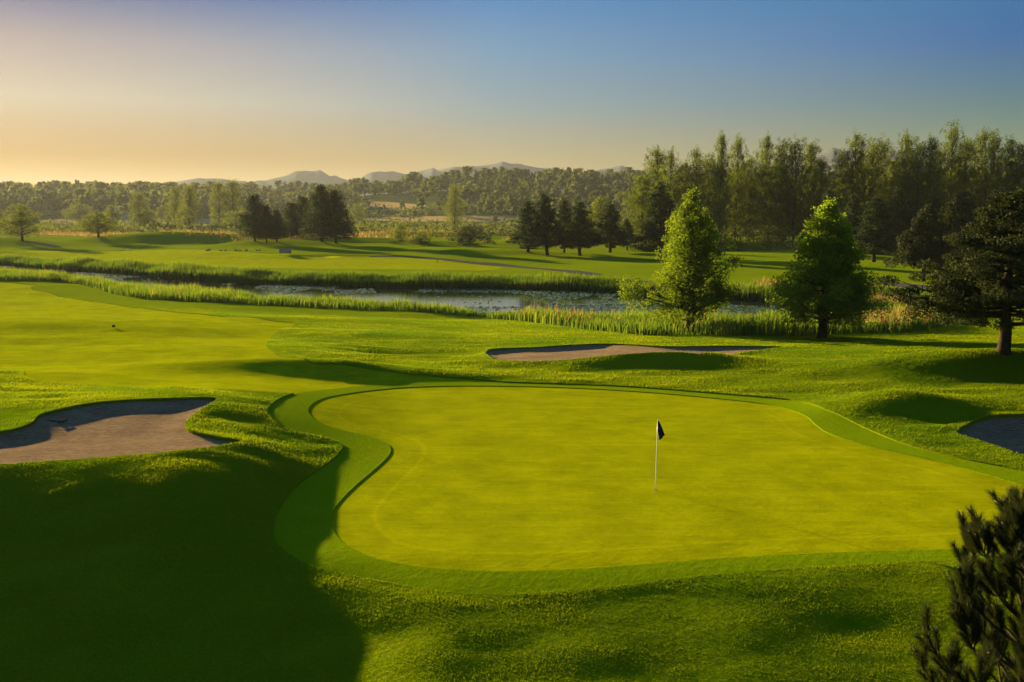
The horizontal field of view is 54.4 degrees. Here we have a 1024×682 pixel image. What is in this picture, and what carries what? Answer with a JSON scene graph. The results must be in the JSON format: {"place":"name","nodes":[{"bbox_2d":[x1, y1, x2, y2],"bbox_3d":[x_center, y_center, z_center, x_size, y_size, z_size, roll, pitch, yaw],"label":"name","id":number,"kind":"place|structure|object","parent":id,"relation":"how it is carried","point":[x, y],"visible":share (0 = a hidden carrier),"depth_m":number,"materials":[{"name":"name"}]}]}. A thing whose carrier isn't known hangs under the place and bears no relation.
{"place":"outdoors","nodes":[
{"label":"outdoors","id":0,"kind":"place"},
{"bbox_2d":[19,240,60,247],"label":"cart path","id":1,"kind":"structure","parent":0,"point":[43,244],"depth_m":279.01,"materials":[{"name":"concrete"}]},
{"bbox_2d":[32,218,224,223],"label":"dry field","id":2,"kind":"structure","parent":0,"point":[206,220],"depth_m":835.25,"materials":[{"name":"beige plant"}]},
{"bbox_2d":[0,265,782,316],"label":"pond water","id":3,"kind":"structure","parent":0,"point":[445,297],"depth_m":127.35,"materials":[{"name":"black liquid"}]},
{"bbox_2d":[0,265,784,316],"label":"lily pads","id":4,"kind":"object","parent":3,"relation":"on","point":[276,286],"visible":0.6,"depth_m":128.17,"materials":[{"name":"green plant"}]},
{"bbox_2d":[361,202,425,211],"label":"dry field","id":5,"kind":"structure","parent":0,"point":[393,204],"depth_m":1032.68,"materials":[{"name":"beige plant"}]},
{"bbox_2d":[0,222,787,235],"bbox_3d":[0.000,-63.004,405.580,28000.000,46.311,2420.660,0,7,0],"label":"meadow","id":6,"kind":"structure","parent":0,"point":[199,224],"depth_m":477.68,"materials":[{"name":"green plant"}]},
{"bbox_2d":[58,203,100,222],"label":"broadleaf tree","id":7,"kind":"object","parent":6,"relation":"on","point":[79,211],"visible":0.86,"depth_m":729.95,"materials":[{"name":"green plant"}]},
{"bbox_2d":[99,204,126,224],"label":"broadleaf tree","id":8,"kind":"object","parent":6,"relation":"on","point":[112,213],"visible":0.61,"depth_m":570.84,"materials":[{"name":"green plant"}]},
{"bbox_2d":[126,190,151,226],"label":"broadleaf tree","id":9,"kind":"object","parent":6,"relation":"on","point":[139,198],"visible":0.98,"depth_m":503.64,"materials":[{"name":"green plant"}]},
{"bbox_2d":[135,209,162,228],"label":"shrub","id":10,"kind":"object","parent":6,"relation":"on","point":[151,219],"visible":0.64,"depth_m":507.68,"materials":[{"name":"green plant"}]},
{"bbox_2d":[162,183,186,224],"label":"broadleaf tree","id":11,"kind":"object","parent":6,"relation":"on","point":[175,194],"visible":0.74,"depth_m":529.74,"materials":[{"name":"green plant"}]},
{"bbox_2d":[170,184,202,226],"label":"broadleaf tree","id":12,"kind":"object","parent":6,"relation":"on","point":[189,203],"visible":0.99,"depth_m":495.87,"materials":[{"name":"green plant"}]},
{"bbox_2d":[206,178,229,223],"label":"broadleaf tree","id":13,"kind":"object","parent":6,"relation":"on","point":[216,186],"visible":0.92,"depth_m":577.15,"materials":[{"name":"green plant"}]},
{"bbox_2d":[213,210,246,226],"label":"shrub","id":14,"kind":"object","parent":6,"relation":"on","point":[232,220],"visible":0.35,"depth_m":502.57,"materials":[{"name":"green plant"}]},
{"bbox_2d":[221,179,244,222],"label":"broadleaf tree","id":15,"kind":"object","parent":6,"relation":"on","point":[232,185],"visible":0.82,"depth_m":576.73,"materials":[{"name":"green plant"}]},
{"bbox_2d":[347,203,370,222],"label":"shrub","id":16,"kind":"object","parent":6,"relation":"on","point":[359,215],"visible":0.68,"depth_m":761.94,"materials":[{"name":"green plant"}]},
{"bbox_2d":[2,199,799,235],"bbox_3d":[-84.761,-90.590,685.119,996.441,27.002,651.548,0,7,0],"label":"brush","id":17,"kind":"object","parent":6,"relation":"on","point":[497,228],"visible":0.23,"depth_m":496.66,"materials":[{"name":"green plant"}]},
{"bbox_2d":[443,183,466,227],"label":"poplar tree","id":18,"kind":"object","parent":6,"relation":"on","point":[453,190],"visible":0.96,"depth_m":518.83,"materials":[{"name":"green plant"}]},
{"bbox_2d":[6,183,875,223],"bbox_3d":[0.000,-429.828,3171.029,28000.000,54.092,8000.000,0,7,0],"label":"hillside","id":19,"kind":"structure","parent":0,"point":[409,198],"depth_m":1039.34,"materials":[{"name":"green plant"}]},
{"bbox_2d":[271,180,285,194],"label":"distant tree","id":20,"kind":"object","parent":19,"relation":"on","point":[279,189],"visible":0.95,"depth_m":1234.98,"materials":[{"name":"green plant"}]},
{"bbox_2d":[399,174,418,186],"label":"distant tree","id":21,"kind":"object","parent":19,"relation":"on","point":[410,177],"visible":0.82,"depth_m":1238.69,"materials":[{"name":"green plant"}]},
{"bbox_2d":[438,172,450,189],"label":"distant tree","id":22,"kind":"object","parent":19,"relation":"on","point":[444,177],"visible":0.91,"depth_m":1171.13,"materials":[{"name":"green plant"}]},
{"bbox_2d":[461,167,471,184],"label":"distant tree","id":23,"kind":"object","parent":19,"relation":"on","point":[466,176],"visible":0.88,"depth_m":1207.86,"materials":[{"name":"green plant"}]},
{"bbox_2d":[0,167,966,220],"bbox_3d":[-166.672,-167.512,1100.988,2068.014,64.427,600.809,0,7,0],"label":"distant woodland","id":24,"kind":"object","parent":19,"relation":"on","point":[54,196],"visible":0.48,"depth_m":1011.11,"materials":[{"name":"green plant"}]},
{"bbox_2d":[369,256,603,274],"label":"cart path","id":25,"kind":"structure","parent":0,"point":[516,266],"depth_m":188.66,"materials":[{"name":"concrete"}]},
{"bbox_2d":[344,214,636,221],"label":"dry field","id":26,"kind":"structure","parent":0,"point":[470,218],"depth_m":849.08,"materials":[{"name":"beige plant"}]},
{"bbox_2d":[0,231,1023,681],"bbox_3d":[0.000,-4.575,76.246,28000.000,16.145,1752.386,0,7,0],"label":"ground","id":27,"kind":"structure","parent":0,"point":[640,265],"depth_m":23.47,"materials":[{"name":"green plant"}]},
{"bbox_2d":[0,203,49,240],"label":"broadleaf tree","id":28,"kind":"object","parent":27,"relation":"on","point":[20,221],"visible":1,"depth_m":281.40,"materials":[{"name":"green plant"}]},
{"bbox_2d":[73,211,123,236],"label":"broadleaf tree","id":29,"kind":"object","parent":27,"relation":"on","point":[97,226],"visible":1,"depth_m":297.19,"materials":[{"name":"green plant"}]},
{"bbox_2d":[0,400,233,463],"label":"sand bunker","id":30,"kind":"object","parent":27,"relation":"on","point":[121,429],"visible":0.88,"depth_m":32.56},
{"bbox_2d":[0,282,495,393],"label":"fairway","id":31,"kind":"structure","parent":27,"relation":"on","point":[46,336],"depth_m":57.52,"materials":[{"name":"green plant"}]},
{"bbox_2d":[0,249,501,270],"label":"fairway","id":32,"kind":"structure","parent":27,"relation":"on","point":[228,258],"depth_m":200.24,"materials":[{"name":"green plant"}]},
{"bbox_2d":[232,194,270,240],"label":"conifer tree","id":33,"kind":"object","parent":27,"relation":"on","point":[248,219],"visible":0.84,"depth_m":255.53,"materials":[{"name":"green plant"}]},
{"bbox_2d":[253,205,282,242],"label":"conifer tree","id":34,"kind":"object","parent":27,"relation":"on","point":[265,212],"visible":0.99,"depth_m":254.28,"materials":[{"name":"green plant"}]},
{"bbox_2d":[262,208,289,241],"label":"conifer tree","id":35,"kind":"object","parent":27,"relation":"on","point":[279,226],"visible":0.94,"depth_m":255.43,"materials":[{"name":"green plant"}]},
{"bbox_2d":[280,202,311,238],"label":"broadleaf tree","id":36,"kind":"object","parent":27,"relation":"on","point":[289,213],"visible":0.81,"depth_m":304.36,"materials":[{"name":"green plant"}]},
{"bbox_2d":[287,196,313,237],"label":"broadleaf tree","id":37,"kind":"object","parent":27,"relation":"on","point":[303,202],"visible":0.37,"depth_m":306.74,"materials":[{"name":"green plant"}]},
{"bbox_2d":[296,183,341,241],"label":"conifer tree","id":38,"kind":"object","parent":27,"relation":"on","point":[317,199],"visible":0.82,"depth_m":257.16,"materials":[{"name":"green plant"}]},
{"bbox_2d":[312,188,359,242],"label":"conifer tree","id":39,"kind":"object","parent":27,"relation":"on","point":[337,210],"visible":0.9,"depth_m":256.75,"materials":[{"name":"green plant"}]},
{"bbox_2d":[390,221,410,240],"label":"shrub","id":40,"kind":"object","parent":27,"relation":"on","point":[397,235],"visible":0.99,"depth_m":294.47,"materials":[{"name":"green plant"}]},
{"bbox_2d":[406,233,436,242],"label":"shrub","id":41,"kind":"object","parent":27,"relation":"on","point":[420,238],"visible":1,"depth_m":261.98,"materials":[{"name":"green plant"}]},
{"bbox_2d":[16,225,893,251],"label":"tall grass","id":42,"kind":"structure","parent":27,"relation":"on","point":[190,231],"depth_m":327.50,"materials":[{"name":"plant"}]},
{"bbox_2d":[0,252,933,300],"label":"reeds","id":43,"kind":"object","parent":27,"relation":"on","point":[178,270],"visible":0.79,"depth_m":144.41,"materials":[{"name":"green plant"}]},
{"bbox_2d":[446,223,496,244],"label":"shrub","id":44,"kind":"object","parent":27,"relation":"on","point":[463,237],"visible":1,"depth_m":262.65,"materials":[{"name":"green plant"}]},
{"bbox_2d":[0,266,951,335],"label":"reeds","id":45,"kind":"object","parent":27,"relation":"on","point":[727,325],"visible":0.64,"depth_m":97.22,"materials":[{"name":"green plant"}]},
{"bbox_2d":[505,199,544,251],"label":"conifer tree","id":46,"kind":"object","parent":27,"relation":"on","point":[526,218],"visible":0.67,"depth_m":219.51,"materials":[{"name":"green plant"}]},
{"bbox_2d":[519,193,567,254],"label":"conifer tree","id":47,"kind":"object","parent":27,"relation":"on","point":[548,227],"visible":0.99,"depth_m":215.44,"materials":[{"name":"green plant"}]},
{"bbox_2d":[552,197,577,252],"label":"conifer tree","id":48,"kind":"object","parent":27,"relation":"on","point":[564,216],"visible":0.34,"depth_m":223.99,"materials":[{"name":"green plant"}]},
{"bbox_2d":[555,200,604,255],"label":"conifer tree","id":49,"kind":"object","parent":27,"relation":"on","point":[581,224],"visible":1,"depth_m":215.82,"materials":[{"name":"green plant"}]},
{"bbox_2d":[584,195,624,230],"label":"broadleaf tree","id":50,"kind":"object","parent":27,"relation":"on","point":[599,206],"visible":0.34,"depth_m":283.42,"materials":[{"name":"green plant"}]},
{"bbox_2d":[591,202,633,252],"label":"conifer tree","id":51,"kind":"object","parent":27,"relation":"on","point":[609,228],"visible":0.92,"depth_m":230.71,"materials":[{"name":"green plant"}]},
{"bbox_2d":[620,218,635,249],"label":"conifer tree","id":52,"kind":"object","parent":27,"relation":"on","point":[628,228],"visible":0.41,"depth_m":246.06,"materials":[{"name":"green plant"}]},
{"bbox_2d":[486,345,770,360],"bbox_3d":[7.509,0.534,58.839,18.289,1.196,11.444,0,7,0],"label":"sand bunker","id":53,"kind":"object","parent":27,"relation":"on","point":[559,353],"visible":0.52,"depth_m":61.09},
{"bbox_2d":[628,236,650,251],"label":"shrub","id":54,"kind":"object","parent":27,"relation":"on","point":[643,242],"visible":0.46,"depth_m":241.75,"materials":[{"name":"green plant"}]},
{"bbox_2d":[617,174,668,237],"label":"cottonwood tree","id":55,"kind":"object","parent":27,"relation":"on","point":[642,190],"visible":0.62,"depth_m":264.78,"materials":[{"name":"green plant"}]},
{"bbox_2d":[268,381,1023,593],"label":"green collar","id":56,"kind":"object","parent":27,"relation":"on","point":[303,530],"visible":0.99,"depth_m":25.82,"materials":[{"name":"green plant"}]},
{"bbox_2d":[618,145,679,233],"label":"cottonwood tree","id":57,"kind":"object","parent":27,"relation":"on","point":[656,154],"visible":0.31,"depth_m":282.00,"materials":[{"name":"green plant"}]},
{"bbox_2d":[629,181,681,259],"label":"conifer tree","id":58,"kind":"object","parent":27,"relation":"on","point":[653,231],"visible":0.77,"depth_m":206.83,"materials":[{"name":"green plant"}]},
{"bbox_2d":[308,386,1023,570],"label":"putting green","id":59,"kind":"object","parent":27,"relation":"on","point":[486,478],"visible":0.98,"depth_m":30.46,"materials":[{"name":"green plant"}]},
{"bbox_2d":[654,420,664,490],"bbox_3d":[4.413,3.466,29.833,0.302,2.260,0.108,0,7,0],"label":"flagstick","id":60,"kind":"object","parent":59,"relation":"on","point":[660,432],"visible":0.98,"depth_m":29.75,"materials":[{"name":"black fabric"}]},
{"bbox_2d":[655,146,690,229],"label":"cottonwood tree","id":61,"kind":"object","parent":27,"relation":"on","point":[671,159],"visible":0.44,"depth_m":270.03,"materials":[{"name":"green plant"}]},
{"bbox_2d":[616,183,743,331],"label":"larch tree","id":62,"kind":"object","parent":27,"relation":"on","point":[685,249],"visible":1,"depth_m":74.85,"materials":[{"name":"green plant"}]},
{"bbox_2d":[671,159,705,226],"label":"cottonwood tree","id":63,"kind":"object","parent":27,"relation":"on","point":[681,178],"visible":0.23,"depth_m":281.82,"materials":[{"name":"green plant"}]},
{"bbox_2d":[676,147,716,231],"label":"cottonwood tree","id":64,"kind":"object","parent":27,"relation":"on","point":[695,170],"visible":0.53,"depth_m":277.67,"materials":[{"name":"green plant"}]},
{"bbox_2d":[692,151,738,234],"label":"cottonwood tree","id":65,"kind":"object","parent":27,"relation":"on","point":[708,165],"visible":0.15,"depth_m":289.79,"materials":[{"name":"green plant"}]},
{"bbox_2d":[699,130,734,233],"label":"cottonwood tree","id":66,"kind":"object","parent":27,"relation":"on","point":[719,174],"visible":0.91,"depth_m":270.66,"materials":[{"name":"green plant"}]},
{"bbox_2d":[709,232,755,251],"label":"shrub","id":67,"kind":"object","parent":27,"relation":"on","point":[721,242],"visible":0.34,"depth_m":246.60,"materials":[{"name":"green plant"}]},
{"bbox_2d":[721,133,753,240],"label":"cottonwood tree","id":68,"kind":"object","parent":27,"relation":"on","point":[738,186],"visible":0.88,"depth_m":275.77,"materials":[{"name":"green plant"}]},
{"bbox_2d":[727,151,770,241],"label":"cottonwood tree","id":69,"kind":"object","parent":27,"relation":"on","point":[751,173],"visible":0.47,"depth_m":282.79,"materials":[{"name":"green plant"}]},
{"bbox_2d":[747,131,777,241],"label":"cottonwood tree","id":70,"kind":"object","parent":27,"relation":"on","point":[761,167],"visible":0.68,"depth_m":276.42,"materials":[{"name":"green plant"}]},
{"bbox_2d":[732,223,799,249],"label":"shrub","id":71,"kind":"object","parent":27,"relation":"on","point":[765,238],"visible":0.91,"depth_m":249.55,"materials":[{"name":"green plant"}]},
{"bbox_2d":[756,136,798,240],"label":"cottonwood tree","id":72,"kind":"object","parent":27,"relation":"on","point":[778,176],"visible":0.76,"depth_m":271.40,"materials":[{"name":"green plant"}]},
{"bbox_2d":[758,133,823,246],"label":"cottonwood tree","id":73,"kind":"object","parent":27,"relation":"on","point":[795,158],"visible":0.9,"depth_m":268.71,"materials":[{"name":"green plant"}]},
{"bbox_2d":[787,139,829,233],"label":"cottonwood tree","id":74,"kind":"object","parent":27,"relation":"on","point":[812,155],"visible":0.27,"depth_m":284.64,"materials":[{"name":"green plant"}]},
{"bbox_2d":[791,155,842,233],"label":"cottonwood tree","id":75,"kind":"object","parent":27,"relation":"on","point":[822,185],"visible":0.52,"depth_m":266.29,"materials":[{"name":"green plant"}]},
{"bbox_2d":[808,187,840,232],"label":"conifer tree","id":76,"kind":"object","parent":27,"relation":"on","point":[829,194],"visible":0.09,"depth_m":219.46,"materials":[{"name":"green plant"}]},
{"bbox_2d":[765,196,892,337],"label":"cedar tree","id":77,"kind":"object","parent":27,"relation":"on","point":[827,278],"visible":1,"depth_m":67.25,"materials":[{"name":"green plant"}]},
{"bbox_2d":[828,149,859,217],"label":"cottonwood tree","id":78,"kind":"object","parent":27,"relation":"on","point":[835,169],"visible":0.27,"depth_m":279.81,"materials":[{"name":"green plant"}]},
{"bbox_2d":[827,127,885,226],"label":"cottonwood tree","id":79,"kind":"object","parent":27,"relation":"on","point":[857,173],"visible":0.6,"depth_m":275.64,"materials":[{"name":"green plant"}]},
{"bbox_2d":[841,193,872,250],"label":"conifer tree","id":80,"kind":"object","parent":27,"relation":"on","point":[852,207],"visible":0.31,"depth_m":210.72,"materials":[{"name":"green plant"}]},
{"bbox_2d":[839,141,896,227],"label":"cottonwood tree","id":81,"kind":"object","parent":27,"relation":"on","point":[872,161],"visible":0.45,"depth_m":278.53,"materials":[{"name":"green plant"}]},
{"bbox_2d":[852,194,900,261],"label":"conifer tree","id":82,"kind":"object","parent":27,"relation":"on","point":[876,243],"visible":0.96,"depth_m":189.11,"materials":[{"name":"green plant"}]},
{"bbox_2d":[849,133,904,218],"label":"cottonwood tree","id":83,"kind":"object","parent":27,"relation":"on","point":[884,144],"visible":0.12,"depth_m":293.76,"materials":[{"name":"green plant"}]},
{"bbox_2d":[878,157,909,229],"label":"cottonwood tree","id":84,"kind":"object","parent":27,"relation":"on","point":[892,170],"visible":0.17,"depth_m":284.81,"materials":[{"name":"green plant"}]},
{"bbox_2d":[878,128,920,229],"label":"cottonwood tree","id":85,"kind":"object","parent":27,"relation":"on","point":[905,143],"visible":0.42,"depth_m":270.32,"materials":[{"name":"green plant"}]},
{"bbox_2d":[884,136,949,228],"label":"cottonwood tree","id":86,"kind":"object","parent":27,"relation":"on","point":[916,163],"visible":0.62,"depth_m":265.01,"materials":[{"name":"green plant"}]},
{"bbox_2d":[883,204,954,280],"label":"pine tree","id":87,"kind":"object","parent":27,"relation":"on","point":[927,241],"visible":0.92,"depth_m":145.14,"materials":[{"name":"green plant"}]},
{"bbox_2d":[913,197,944,221],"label":"conifer tree","id":88,"kind":"object","parent":27,"relation":"on","point":[934,202],"visible":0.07,"depth_m":234.29,"materials":[{"name":"green plant"}]},
{"bbox_2d":[902,131,956,212],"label":"cottonwood tree","id":89,"kind":"object","parent":27,"relation":"on","point":[934,146],"visible":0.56,"depth_m":265.04,"materials":[{"name":"green plant"}]},
{"bbox_2d":[919,145,962,203],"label":"cottonwood tree","id":90,"kind":"object","parent":27,"relation":"on","point":[941,167],"visible":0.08,"depth_m":293.26,"materials":[{"name":"green plant"}]},
{"bbox_2d":[869,187,1023,355],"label":"pine tree","id":91,"kind":"object","parent":27,"relation":"on","point":[973,294],"visible":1,"depth_m":48.15,"materials":[{"name":"green plant"}]},
{"bbox_2d":[930,201,979,264],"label":"pine tree","id":92,"kind":"object","parent":27,"relation":"on","point":[956,222],"visible":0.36,"depth_m":163.46,"materials":[{"name":"green plant"}]},
{"bbox_2d":[936,118,977,214],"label":"cottonwood tree","id":93,"kind":"object","parent":27,"relation":"on","point":[952,147],"visible":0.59,"depth_m":277.22,"materials":[{"name":"green plant"}]},
{"bbox_2d":[939,189,980,234],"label":"conifer tree","id":94,"kind":"object","parent":27,"relation":"on","point":[965,204],"visible":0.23,"depth_m":229.63,"materials":[{"name":"green plant"}]},
{"bbox_2d":[940,135,990,228],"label":"cottonwood tree","id":95,"kind":"object","parent":27,"relation":"on","point":[966,149],"visible":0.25,"depth_m":279.73,"materials":[{"name":"green plant"}]},
{"bbox_2d":[909,484,1023,681],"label":"pine tree","id":96,"kind":"object","parent":27,"relation":"on","point":[973,611],"visible":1,"depth_m":8.13,"materials":[{"name":"green plant"}]},
{"bbox_2d":[960,126,1008,216],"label":"cottonwood tree","id":97,"kind":"object","parent":27,"relation":"on","point":[982,143],"visible":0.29,"depth_m":291.83,"materials":[{"name":"green plant"}]},
{"bbox_2d":[968,128,1009,217],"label":"cottonwood tree","id":98,"kind":"object","parent":27,"relation":"on","point":[994,146],"visible":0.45,"depth_m":273.95,"materials":[{"name":"green plant"}]},
{"bbox_2d":[959,417,1023,454],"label":"sand bunker","id":99,"kind":"object","parent":27,"relation":"on","point":[1007,433],"visible":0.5,"depth_m":38.79},
{"bbox_2d":[970,186,1020,253],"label":"conifer tree","id":100,"kind":"object","parent":27,"relation":"on","point":[999,189],"visible":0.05,"depth_m":226.72,"materials":[{"name":"green plant"}]},
{"bbox_2d":[986,135,1023,206],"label":"cottonwood tree","id":101,"kind":"object","parent":27,"relation":"on","point":[1007,176],"visible":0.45,"depth_m":265.78,"materials":[{"name":"green plant"}]},
{"bbox_2d":[997,144,1023,193],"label":"cottonwood tree","id":102,"kind":"object","parent":27,"relation":"on","point":[1021,163],"visible":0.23,"depth_m":267.33,"materials":[{"name":"green plant"}]},
{"bbox_2d":[0,0,1023,186],"label":"sky","id":103,"kind":"structure","parent":0,"point":[107,91],"materials":[{"name":"blue"}]},
{"bbox_2d":[175,148,1004,199],"bbox_3d":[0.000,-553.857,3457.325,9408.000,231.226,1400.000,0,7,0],"label":"mountains","id":104,"kind":"structure","parent":0,"point":[317,177],"depth_m":3436.15,"materials":[{"name":"grey stone"}]},
{"bbox_2d":[879,282,931,289],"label":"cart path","id":105,"kind":"structure","parent":0,"point":[904,285],"depth_m":138.81,"materials":[{"name":"concrete"}]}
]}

